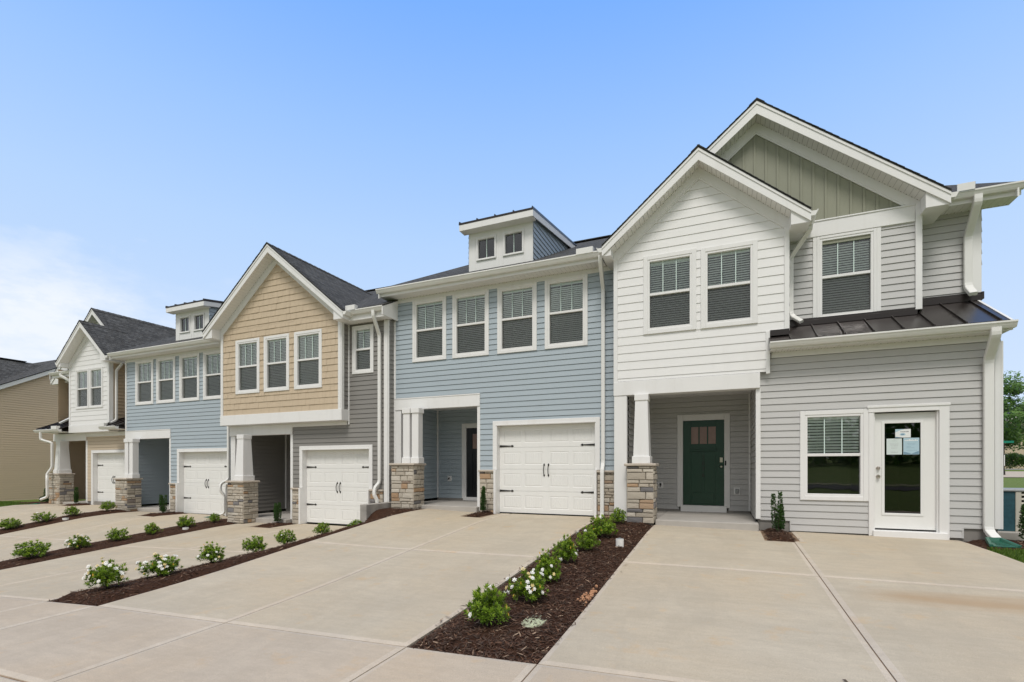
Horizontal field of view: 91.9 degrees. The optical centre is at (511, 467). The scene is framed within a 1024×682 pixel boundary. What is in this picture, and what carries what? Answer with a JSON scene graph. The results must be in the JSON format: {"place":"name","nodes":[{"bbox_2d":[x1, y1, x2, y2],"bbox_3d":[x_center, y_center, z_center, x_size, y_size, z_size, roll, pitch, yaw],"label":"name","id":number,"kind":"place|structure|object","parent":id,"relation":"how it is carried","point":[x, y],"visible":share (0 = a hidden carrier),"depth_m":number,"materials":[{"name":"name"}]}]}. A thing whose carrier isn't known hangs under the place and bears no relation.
{"place":"outdoors","nodes":[
{"label":"outdoors","id":0,"kind":"place"},
{"bbox_2d":[0,500,31,506],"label":"grass","id":1,"kind":"structure","parent":0,"point":[5,503],"depth_m":20.61,"materials":[{"name":"green plant"}]},
{"bbox_2d":[0,504,114,528],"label":"driveway","id":2,"kind":"structure","parent":0,"point":[24,513],"depth_m":18.05,"materials":[{"name":"concrete"}]},
{"bbox_2d":[0,511,227,561],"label":"driveway","id":3,"kind":"structure","parent":0,"point":[94,528],"depth_m":14.48,"materials":[{"name":"concrete"}]},
{"bbox_2d":[0,522,345,601],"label":"driveway","id":4,"kind":"structure","parent":0,"point":[53,579],"depth_m":10.11,"materials":[{"name":"concrete"}]},
{"bbox_2d":[0,597,668,681],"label":"sidewalk","id":5,"kind":"structure","parent":0,"point":[43,641],"depth_m":4.24,"materials":[{"name":"concrete"}]},
{"bbox_2d":[100,509,595,647],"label":"driveway","id":6,"kind":"structure","parent":0,"point":[406,579],"depth_m":6.72,"materials":[{"name":"concrete"}]},
{"bbox_2d":[0,514,895,681],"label":"subsoil","id":7,"kind":"structure","parent":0,"point":[764,536],"depth_m":5.87,"materials":[{"name":"brown soil"}]},
{"bbox_2d":[62,503,90,505],"bbox_3d":[-17.590,1.487,19.996,0.838,0.098,0.692,0,0,23],"label":"mulch bed","id":8,"kind":"object","parent":7,"relation":"on","point":[79,504],"visible":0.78,"depth_m":19.84,"materials":[{"name":"brown soil"}]},
{"bbox_2d":[73,487,78,502],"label":"upright holly","id":9,"kind":"object","parent":8,"relation":"on","point":[76,496],"visible":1,"depth_m":19.98,"materials":[{"name":"green plant"}]},
{"bbox_2d":[0,518,233,569],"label":"mulch bed","id":10,"kind":"object","parent":7,"relation":"on","point":[165,532],"visible":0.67,"depth_m":12.02,"materials":[{"name":"brown wood"}]},
{"bbox_2d":[10,539,51,557],"bbox_3d":[-10.475,1.775,10.821,0.685,0.427,0.755,0,0,-23],"label":"gardenia shrub","id":11,"kind":"object","parent":10,"relation":"on","point":[40,550],"visible":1,"depth_m":10.70,"materials":[{"name":"green plant"}]},
{"bbox_2d":[64,533,90,548],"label":"gardenia shrub","id":12,"kind":"object","parent":10,"relation":"on","point":[82,540],"visible":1,"depth_m":11.52,"materials":[{"name":"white plant"}]},
{"bbox_2d":[105,527,130,540],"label":"gardenia shrub","id":13,"kind":"object","parent":10,"relation":"on","point":[114,535],"visible":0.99,"depth_m":12.25,"materials":[{"name":"green plant"}]},
{"bbox_2d":[144,522,162,533],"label":"gardenia shrub","id":14,"kind":"object","parent":10,"relation":"on","point":[150,529],"visible":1,"depth_m":13.00,"materials":[{"name":"green plant"}]},
{"bbox_2d":[176,515,195,526],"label":"gardenia shrub","id":15,"kind":"object","parent":10,"relation":"on","point":[182,520],"visible":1,"depth_m":13.80,"materials":[{"name":"green plant"}]},
{"bbox_2d":[206,513,220,522],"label":"gardenia shrub","id":16,"kind":"object","parent":10,"relation":"on","point":[214,517],"visible":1,"depth_m":14.59,"materials":[{"name":"green plant"}]},
{"bbox_2d":[142,511,184,516],"bbox_3d":[-11.897,1.577,16.920,0.748,0.092,1.062,0,0,23],"label":"mulch bed","id":17,"kind":"object","parent":7,"relation":"on","point":[159,514],"visible":0.84,"depth_m":16.75,"materials":[{"name":"brown soil"}]},
{"bbox_2d":[159,495,167,512],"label":"upright holly","id":18,"kind":"object","parent":17,"relation":"on","point":[162,502],"visible":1,"depth_m":16.88,"materials":[{"name":"green plant"}]},
{"bbox_2d":[255,522,293,527],"bbox_3d":[-6.803,1.631,14.258,0.688,0.094,0.942,0,0,23],"label":"mulch bed","id":19,"kind":"object","parent":7,"relation":"on","point":[272,524],"visible":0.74,"depth_m":14.04,"materials":[{"name":"brown wood"}]},
{"bbox_2d":[273,502,281,521],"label":"upright holly","id":20,"kind":"object","parent":19,"relation":"on","point":[277,515],"visible":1,"depth_m":14.29,"materials":[{"name":"green plant"}]},
{"bbox_2d":[463,510,492,516],"bbox_3d":[-0.751,1.113,11.866,0.458,0.098,1.012,0,0,23],"label":"mulch bed","id":21,"kind":"object","parent":7,"relation":"on","point":[479,514],"visible":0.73,"depth_m":11.66,"materials":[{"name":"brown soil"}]},
{"bbox_2d":[480,486,486,511],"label":"upright holly","id":22,"kind":"object","parent":21,"relation":"on","point":[483,501],"visible":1,"depth_m":11.95,"materials":[{"name":"green plant"}]},
{"bbox_2d":[407,517,654,665],"bbox_3d":[1.107,1.338,7.495,1.198,0.477,7.442,0,0,23],"label":"mulch bed","id":23,"kind":"object","parent":7,"relation":"on","point":[472,638],"visible":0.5,"depth_m":5.08,"materials":[{"name":"brown wood"}]},
{"bbox_2d":[463,583,510,625],"bbox_3d":[-0.236,1.286,4.670,0.466,0.438,0.443,0,0,0],"label":"gardenia shrub","id":24,"kind":"object","parent":23,"relation":"on","point":[488,609],"visible":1,"depth_m":4.60,"materials":[{"name":"green plant"}]},
{"bbox_2d":[505,567,549,601],"bbox_3d":[0.168,1.259,5.330,0.457,0.402,0.469,0,0,-34],"label":"gardenia shrub","id":25,"kind":"object","parent":23,"relation":"on","point":[530,587],"visible":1,"depth_m":5.26,"materials":[{"name":"green plant"}]},
{"bbox_2d":[522,615,546,627],"bbox_3d":[0.215,1.479,4.716,0.216,0.054,0.400,0,0,23],"label":"valve box lid","id":26,"kind":"object","parent":23,"relation":"on","point":[535,620],"visible":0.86,"depth_m":4.66,"materials":[{"name":"plastic"}]},
{"bbox_2d":[531,548,561,582],"bbox_3d":[0.442,1.195,6.053,0.376,0.446,0.370,0,0,35],"label":"gardenia shrub","id":27,"kind":"object","parent":23,"relation":"on","point":[545,567],"visible":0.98,"depth_m":5.99,"materials":[{"name":"green plant"}]},
{"bbox_2d":[552,534,577,563],"bbox_3d":[0.743,1.129,6.905,0.370,0.446,0.376,0,0,16],"label":"gardenia shrub","id":28,"kind":"object","parent":23,"relation":"on","point":[568,545],"visible":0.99,"depth_m":6.85,"materials":[{"name":"green plant"}]},
{"bbox_2d":[577,585,597,602],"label":"clay clods","id":29,"kind":"object","parent":23,"relation":"on","point":[591,593],"visible":0.95,"depth_m":5.53,"materials":[{"name":"soil"}]},
{"bbox_2d":[576,525,600,550],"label":"gardenia shrub","id":30,"kind":"object","parent":23,"relation":"on","point":[588,537],"visible":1,"depth_m":7.53,"materials":[{"name":"green plant"}]},
{"bbox_2d":[587,514,617,536],"bbox_3d":[1.540,1.014,8.655,0.548,0.427,0.604,0,0,-28],"label":"gardenia shrub","id":31,"kind":"object","parent":23,"relation":"on","point":[604,527],"visible":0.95,"depth_m":8.55,"materials":[{"name":"green plant"}]},
{"bbox_2d":[606,507,626,523],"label":"gardenia shrub","id":32,"kind":"object","parent":23,"relation":"on","point":[618,515],"visible":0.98,"depth_m":9.91,"materials":[{"name":"green plant"}]},
{"bbox_2d":[616,538,623,546],"bbox_3d":[1.714,1.199,7.882,0.124,0.166,0.124,0,0,23],"label":"pipe cap","id":33,"kind":"object","parent":23,"relation":"on","point":[619,541],"visible":0.85,"depth_m":7.83,"materials":[{"name":"white plastic"}]},
{"bbox_2d":[761,528,795,541],"bbox_3d":[4.801,1.207,8.931,0.498,0.096,1.352,0,0,23],"label":"mulch bed","id":34,"kind":"object","parent":7,"relation":"on","point":[783,537],"visible":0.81,"depth_m":8.61,"materials":[{"name":"brown wood"}]},
{"bbox_2d":[770,491,785,531],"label":"upright holly","id":35,"kind":"object","parent":34,"relation":"on","point":[779,517],"visible":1,"depth_m":9.06,"materials":[{"name":"green plant"}]},
{"bbox_2d":[0,0,1023,403],"label":"sky","id":36,"kind":"structure","parent":0,"point":[151,150],"materials":[{"name":"blue"}]},
{"bbox_2d":[1,470,1023,604],"bbox_3d":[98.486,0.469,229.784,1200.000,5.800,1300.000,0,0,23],"label":"lawn ground","id":37,"kind":"structure","parent":0,"point":[1013,482],"depth_m":29.71,"materials":[{"name":"green plant"}]},
{"bbox_2d":[0,676,19,681],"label":"curb","id":38,"kind":"structure","parent":37,"relation":"on","point":[3,679],"depth_m":3.92,"materials":[{"name":"concrete"}]},
{"bbox_2d":[0,357,57,500],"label":"neighbouring house","id":39,"kind":"structure","parent":37,"relation":"on","point":[28,398],"depth_m":25.60,"materials":[{"name":"beige plastic"}]},
{"bbox_2d":[0,509,137,534],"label":"mulch bed","id":40,"kind":"object","parent":37,"relation":"on","point":[39,524],"visible":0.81,"depth_m":16.02,"materials":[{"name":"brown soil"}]},
{"bbox_2d":[0,517,23,528],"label":"gardenia shrub","id":41,"kind":"object","parent":40,"relation":"on","point":[11,524],"visible":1,"depth_m":15.04,"materials":[{"name":"green plant"}]},
{"bbox_2d":[30,510,56,521],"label":"gardenia shrub","id":42,"kind":"object","parent":40,"relation":"on","point":[43,518],"visible":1,"depth_m":15.75,"materials":[{"name":"green plant"}]},
{"bbox_2d":[62,505,81,515],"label":"gardenia shrub","id":43,"kind":"object","parent":40,"relation":"on","point":[73,510],"visible":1,"depth_m":16.48,"materials":[{"name":"green plant"}]},
{"bbox_2d":[99,500,116,510],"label":"gardenia shrub","id":44,"kind":"object","parent":40,"relation":"on","point":[108,506],"visible":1,"depth_m":17.42,"materials":[{"name":"green plant"}]},
{"bbox_2d":[33,308,175,505],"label":"townhouse","id":45,"kind":"structure","parent":37,"relation":"on","point":[87,377],"depth_m":20.04,"materials":[{"name":"beige"}]},
{"bbox_2d":[75,368,88,408],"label":"window","id":46,"kind":"structure","parent":45,"relation":"in","point":[81,375],"depth_m":19.94,"materials":[{"name":"white glass"}]},
{"bbox_2d":[89,366,102,407],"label":"window","id":47,"kind":"structure","parent":45,"relation":"in","point":[95,373],"depth_m":19.57,"materials":[{"name":"white glass"}]},
{"bbox_2d":[98,453,124,501],"bbox_3d":[-15.907,0.473,19.811,2.210,2.135,0.115,0,0,23],"label":"garage door","id":48,"kind":"structure","parent":45,"relation":"in","point":[110,465],"depth_m":19.95,"materials":[{"name":"white metal"}]},
{"bbox_2d":[107,298,285,515],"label":"townhouse","id":49,"kind":"structure","parent":37,"relation":"on","point":[177,440],"depth_m":17.48,"materials":[{"name":"blue"}]},
{"bbox_2d":[135,359,153,404],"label":"window","id":50,"kind":"structure","parent":49,"relation":"in","point":[144,376],"depth_m":18.31,"materials":[{"name":"white glass"}]},
{"bbox_2d":[156,356,175,403],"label":"window","id":51,"kind":"structure","parent":49,"relation":"in","point":[165,366],"depth_m":17.80,"materials":[{"name":"white glass"}]},
{"bbox_2d":[179,352,199,401],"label":"window","id":52,"kind":"structure","parent":49,"relation":"in","point":[189,367],"depth_m":17.33,"materials":[{"name":"white glass"}]},
{"bbox_2d":[184,452,226,515],"bbox_3d":[-10.476,0.535,17.048,2.450,2.160,0.115,0,0,23],"label":"garage door","id":53,"kind":"structure","parent":49,"relation":"in","point":[204,472],"depth_m":17.12,"materials":[{"name":"white metal"}]},
{"bbox_2d":[203,349,220,399],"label":"window","id":54,"kind":"structure","parent":49,"relation":"in","point":[211,359],"depth_m":16.86,"materials":[{"name":"white glass"}]},
{"bbox_2d":[49,507,420,605],"bbox_3d":[-4.179,1.414,9.733,1.138,0.744,7.392,0,0,23],"label":"mulch bed","id":55,"kind":"object","parent":37,"relation":"on","point":[214,567],"visible":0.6,"depth_m":7.21,"materials":[{"name":"brown wood"}]},
{"bbox_2d":[82,557,129,588],"bbox_3d":[-5.515,1.438,6.753,0.496,0.459,0.510,0,0,6],"label":"gardenia shrub","id":56,"kind":"object","parent":55,"relation":"on","point":[104,576],"visible":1,"depth_m":6.66,"materials":[{"name":"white plant"}]},
{"bbox_2d":[134,553,183,575],"bbox_3d":[-5.248,1.446,7.400,0.592,0.390,0.576,0,0,22],"label":"gardenia shrub","id":57,"kind":"object","parent":55,"relation":"on","point":[162,566],"visible":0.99,"depth_m":7.29,"materials":[{"name":"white plant"}]},
{"bbox_2d":[196,541,225,562],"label":"gardenia shrub","id":58,"kind":"object","parent":55,"relation":"on","point":[211,553],"visible":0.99,"depth_m":8.05,"materials":[{"name":"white plant"}]},
{"bbox_2d":[242,535,267,552],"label":"gardenia shrub","id":59,"kind":"object","parent":55,"relation":"on","point":[255,544],"visible":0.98,"depth_m":8.79,"materials":[{"name":"green plant"}]},
{"bbox_2d":[273,529,295,543],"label":"gardenia shrub","id":60,"kind":"object","parent":55,"relation":"on","point":[286,537],"visible":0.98,"depth_m":9.43,"materials":[{"name":"green plant"}]},
{"bbox_2d":[312,522,331,533],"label":"gardenia shrub","id":61,"kind":"object","parent":55,"relation":"on","point":[320,529],"visible":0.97,"depth_m":10.27,"materials":[{"name":"green plant"}]},
{"bbox_2d":[346,519,361,526],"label":"gardenia shrub","id":62,"kind":"object","parent":55,"relation":"on","point":[354,522],"visible":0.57,"depth_m":11.21,"materials":[{"name":"green plant"}]},
{"bbox_2d":[201,242,436,524],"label":"townhouse","id":63,"kind":"structure","parent":37,"relation":"on","point":[309,347],"depth_m":14.30,"materials":[{"name":"grey"}]},
{"bbox_2d":[235,338,259,394],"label":"window","id":64,"kind":"structure","parent":63,"relation":"in","point":[247,351],"depth_m":15.06,"materials":[{"name":"white glass"}]},
{"bbox_2d":[264,333,289,391],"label":"window","id":65,"kind":"structure","parent":63,"relation":"in","point":[276,347],"depth_m":14.59,"materials":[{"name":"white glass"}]},
{"bbox_2d":[294,328,321,389],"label":"window","id":66,"kind":"structure","parent":63,"relation":"in","point":[307,344],"depth_m":14.10,"materials":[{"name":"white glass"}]},
{"bbox_2d":[307,449,368,524],"bbox_3d":[-4.929,0.554,14.105,2.405,2.132,0.115,0,0,23],"label":"garage door","id":67,"kind":"structure","parent":63,"relation":"in","point":[337,480],"depth_m":14.15,"materials":[{"name":"white metal"}]},
{"bbox_2d":[352,324,373,373],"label":"window","id":68,"kind":"structure","parent":63,"relation":"in","point":[362,335],"depth_m":13.66,"materials":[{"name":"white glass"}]},
{"bbox_2d":[360,502,391,522],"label":"retaining wall","id":69,"kind":"structure","parent":37,"relation":"on","point":[367,511],"depth_m":12.25,"materials":[{"name":"concrete"}]},
{"bbox_2d":[375,206,628,517],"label":"townhouse","id":70,"kind":"structure","parent":37,"relation":"on","point":[504,367],"depth_m":12.22,"materials":[{"name":"blue"}]},
{"bbox_2d":[412,295,445,361],"bbox_3d":[-2.024,-3.623,13.333,1.035,1.645,0.784,0,0,23],"label":"window","id":71,"kind":"structure","parent":70,"relation":"in","point":[428,314],"depth_m":13.10,"materials":[{"name":"white glass"}]},
{"bbox_2d":[452,289,488,358],"bbox_3d":[-0.902,-3.623,12.853,1.035,1.645,0.784,0,0,23],"label":"window","id":72,"kind":"structure","parent":70,"relation":"in","point":[470,310],"depth_m":12.64,"materials":[{"name":"white glass"}]},
{"bbox_2d":[467,428,476,496],"bbox_3d":[-0.895,-0.153,14.456,0.935,2.025,0.052,0,0,23],"label":"front door","id":73,"kind":"structure","parent":70,"relation":"in","point":[471,432],"depth_m":14.56,"materials":[{"name":"black wood"}]},
{"bbox_2d":[497,281,536,353],"bbox_3d":[0.263,-3.623,12.353,1.035,1.645,0.784,0,0,23],"label":"window","id":74,"kind":"structure","parent":70,"relation":"in","point":[516,303],"depth_m":12.13,"materials":[{"name":"white glass"}]},
{"bbox_2d":[500,423,594,516],"bbox_3d":[0.821,0.045,11.880,2.450,2.160,0.115,0,0,23],"label":"garage door","id":75,"kind":"structure","parent":70,"relation":"in","point":[545,469],"depth_m":11.86,"materials":[{"name":"white metal"}]},
{"bbox_2d":[545,273,587,348],"bbox_3d":[1.400,-3.623,11.866,1.035,1.645,0.784,0,0,23],"label":"window","id":76,"kind":"structure","parent":70,"relation":"in","point":[566,298],"depth_m":11.63,"materials":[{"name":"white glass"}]},
{"bbox_2d":[597,98,1023,541],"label":"townhouse","id":77,"kind":"structure","parent":37,"relation":"on","point":[807,321],"depth_m":9.46,"materials":[{"name":"grey"}]},
{"bbox_2d":[643,248,695,334],"bbox_3d":[3.381,-3.600,10.528,1.040,1.630,0.784,0,0,23],"label":"window","id":78,"kind":"structure","parent":77,"relation":"in","point":[669,279],"depth_m":10.31,"materials":[{"name":"white glass"}]},
{"bbox_2d":[683,420,723,505],"bbox_3d":[4.597,-0.120,11.912,0.925,2.040,0.120,0,0,23],"label":"front door","id":79,"kind":"structure","parent":77,"relation":"in","point":[703,440],"depth_m":11.92,"materials":[{"name":"green wood"}]},
{"bbox_2d":[701,239,757,328],"bbox_3d":[4.405,-3.590,10.088,1.024,1.610,0.784,0,0,23],"label":"window","id":80,"kind":"structure","parent":77,"relation":"in","point":[729,272],"depth_m":9.85,"materials":[{"name":"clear glass"}]},
{"bbox_2d":[800,409,868,500],"bbox_3d":[6.074,-0.230,9.482,1.075,1.670,0.784,0,0,23],"label":"window","id":81,"kind":"structure","parent":77,"relation":"in","point":[834,444],"depth_m":9.31,"materials":[{"name":"clear glass"}]},
{"bbox_2d":[817,228,876,316],"bbox_3d":[6.482,-3.657,9.742,0.960,1.595,0.784,0,0,23],"label":"window","id":82,"kind":"structure","parent":77,"relation":"in","point":[847,270],"depth_m":9.50,"materials":[{"name":"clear glass"}]},
{"bbox_2d":[875,412,935,531],"bbox_3d":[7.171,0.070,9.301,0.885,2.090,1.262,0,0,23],"label":"glazed door","id":83,"kind":"structure","parent":77,"relation":"in","point":[905,484],"depth_m":8.77,"materials":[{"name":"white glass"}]},
{"bbox_2d":[887,438,901,454],"bbox_3d":[6.810,-0.378,8.830,0.225,0.285,0.004,0,0,23],"label":"door notice","id":84,"kind":"object","parent":83,"relation":"attached to","point":[894,446],"depth_m":8.83,"materials":[{"name":"paper"}]},
{"bbox_2d":[895,429,910,437],"bbox_3d":[6.926,-0.610,8.780,0.223,0.150,0.005,0,0,23],"label":"door sign","id":85,"kind":"object","parent":83,"relation":"attached to","point":[902,433],"visible":1,"depth_m":8.78,"materials":[{"name":"white paper"}]},
{"bbox_2d":[903,438,918,453],"bbox_3d":[7.035,-0.382,8.734,0.228,0.293,0.004,0,0,23],"label":"door notice","id":86,"kind":"object","parent":83,"relation":"attached to","point":[910,445],"depth_m":8.73,"materials":[{"name":"blue paper"}]},
{"bbox_2d":[1003,441,1013,474],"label":"street sign","id":87,"kind":"object","parent":37,"relation":"on","point":[1004,442],"visible":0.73,"depth_m":50.10,"materials":[{"name":"green metal"}]},
{"bbox_2d":[998,531,1023,540],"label":"equipment pad","id":88,"kind":"object","parent":37,"relation":"on","point":[1011,535],"visible":0.04,"depth_m":8.59,"materials":[{"name":"concrete"}]},
{"bbox_2d":[998,488,1023,531],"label":"air conditioner","id":89,"kind":"object","parent":88,"relation":"on","point":[1013,500],"visible":0.43,"depth_m":8.73,"materials":[{"name":"metal"}]},
{"bbox_2d":[1003,409,1023,468],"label":"building","id":90,"kind":"structure","parent":37,"relation":"on","point":[1020,451],"depth_m":84.84,"materials":[{"name":"beige"}]},
{"bbox_2d":[539,525,1023,681],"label":"driveway","id":91,"kind":"structure","parent":0,"point":[681,604],"depth_m":4.76,"materials":[{"name":"concrete"}]},
{"bbox_2d":[987,546,1023,562],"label":"lawn","id":92,"kind":"structure","parent":0,"point":[1006,556],"depth_m":7.21,"materials":[{"name":"green plant"}]},
{"bbox_2d":[963,539,1023,549],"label":"mulch bed","id":93,"kind":"object","parent":92,"relation":"on","point":[983,544],"visible":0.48,"depth_m":8.03,"materials":[{"name":"brown wood"}]},
{"bbox_2d":[985,537,1021,547],"bbox_3d":[7.742,1.184,7.875,0.380,0.070,0.420,0,5,25],"label":"splash block","id":94,"kind":"object","parent":93,"relation":"on","point":[995,542],"depth_m":7.84,"materials":[{"name":"green plastic"}]},
{"bbox_2d":[1016,504,1023,538],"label":"upright holly","id":95,"kind":"object","parent":93,"relation":"on","point":[1021,520],"visible":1,"depth_m":8.10,"materials":[{"name":"green plant"}]},
{"bbox_2d":[1003,471,1023,476],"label":"road","id":96,"kind":"structure","parent":0,"point":[1014,473],"depth_m":50.91,"materials":[{"name":"concrete"}]},
{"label":"pavement","id":97,"kind":"structure","parent":0,"visible":0},
{"bbox_2d":[1003,370,1023,451],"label":"tree","id":98,"kind":"object","parent":97,"relation":"on","point":[1013,431],"visible":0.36,"depth_m":69.37,"materials":[{"name":"green plant"}]},
{"bbox_2d":[1005,452,1023,468],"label":"hedge","id":99,"kind":"object","parent":97,"relation":"on","point":[1017,458],"visible":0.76,"depth_m":73.90,"materials":[{"name":"green plant"}]},
{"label":"lawn","id":100,"kind":"structure","parent":0,"visible":0},
{"bbox_2d":[18,501,49,504],"bbox_3d":[-20.083,1.495,21.174,1.588,0.102,1.292,0,0,23],"label":"mulch bed","id":101,"kind":"object","parent":100,"relation":"on","point":[35,502],"visible":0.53,"depth_m":20.77,"materials":[{"name":"brown soil"}]},
{"bbox_2d":[42,488,48,501],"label":"upright holly","id":102,"kind":"object","parent":101,"relation":"on","point":[47,499],"visible":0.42,"depth_m":20.89,"materials":[{"name":"green plant"}]}
]}

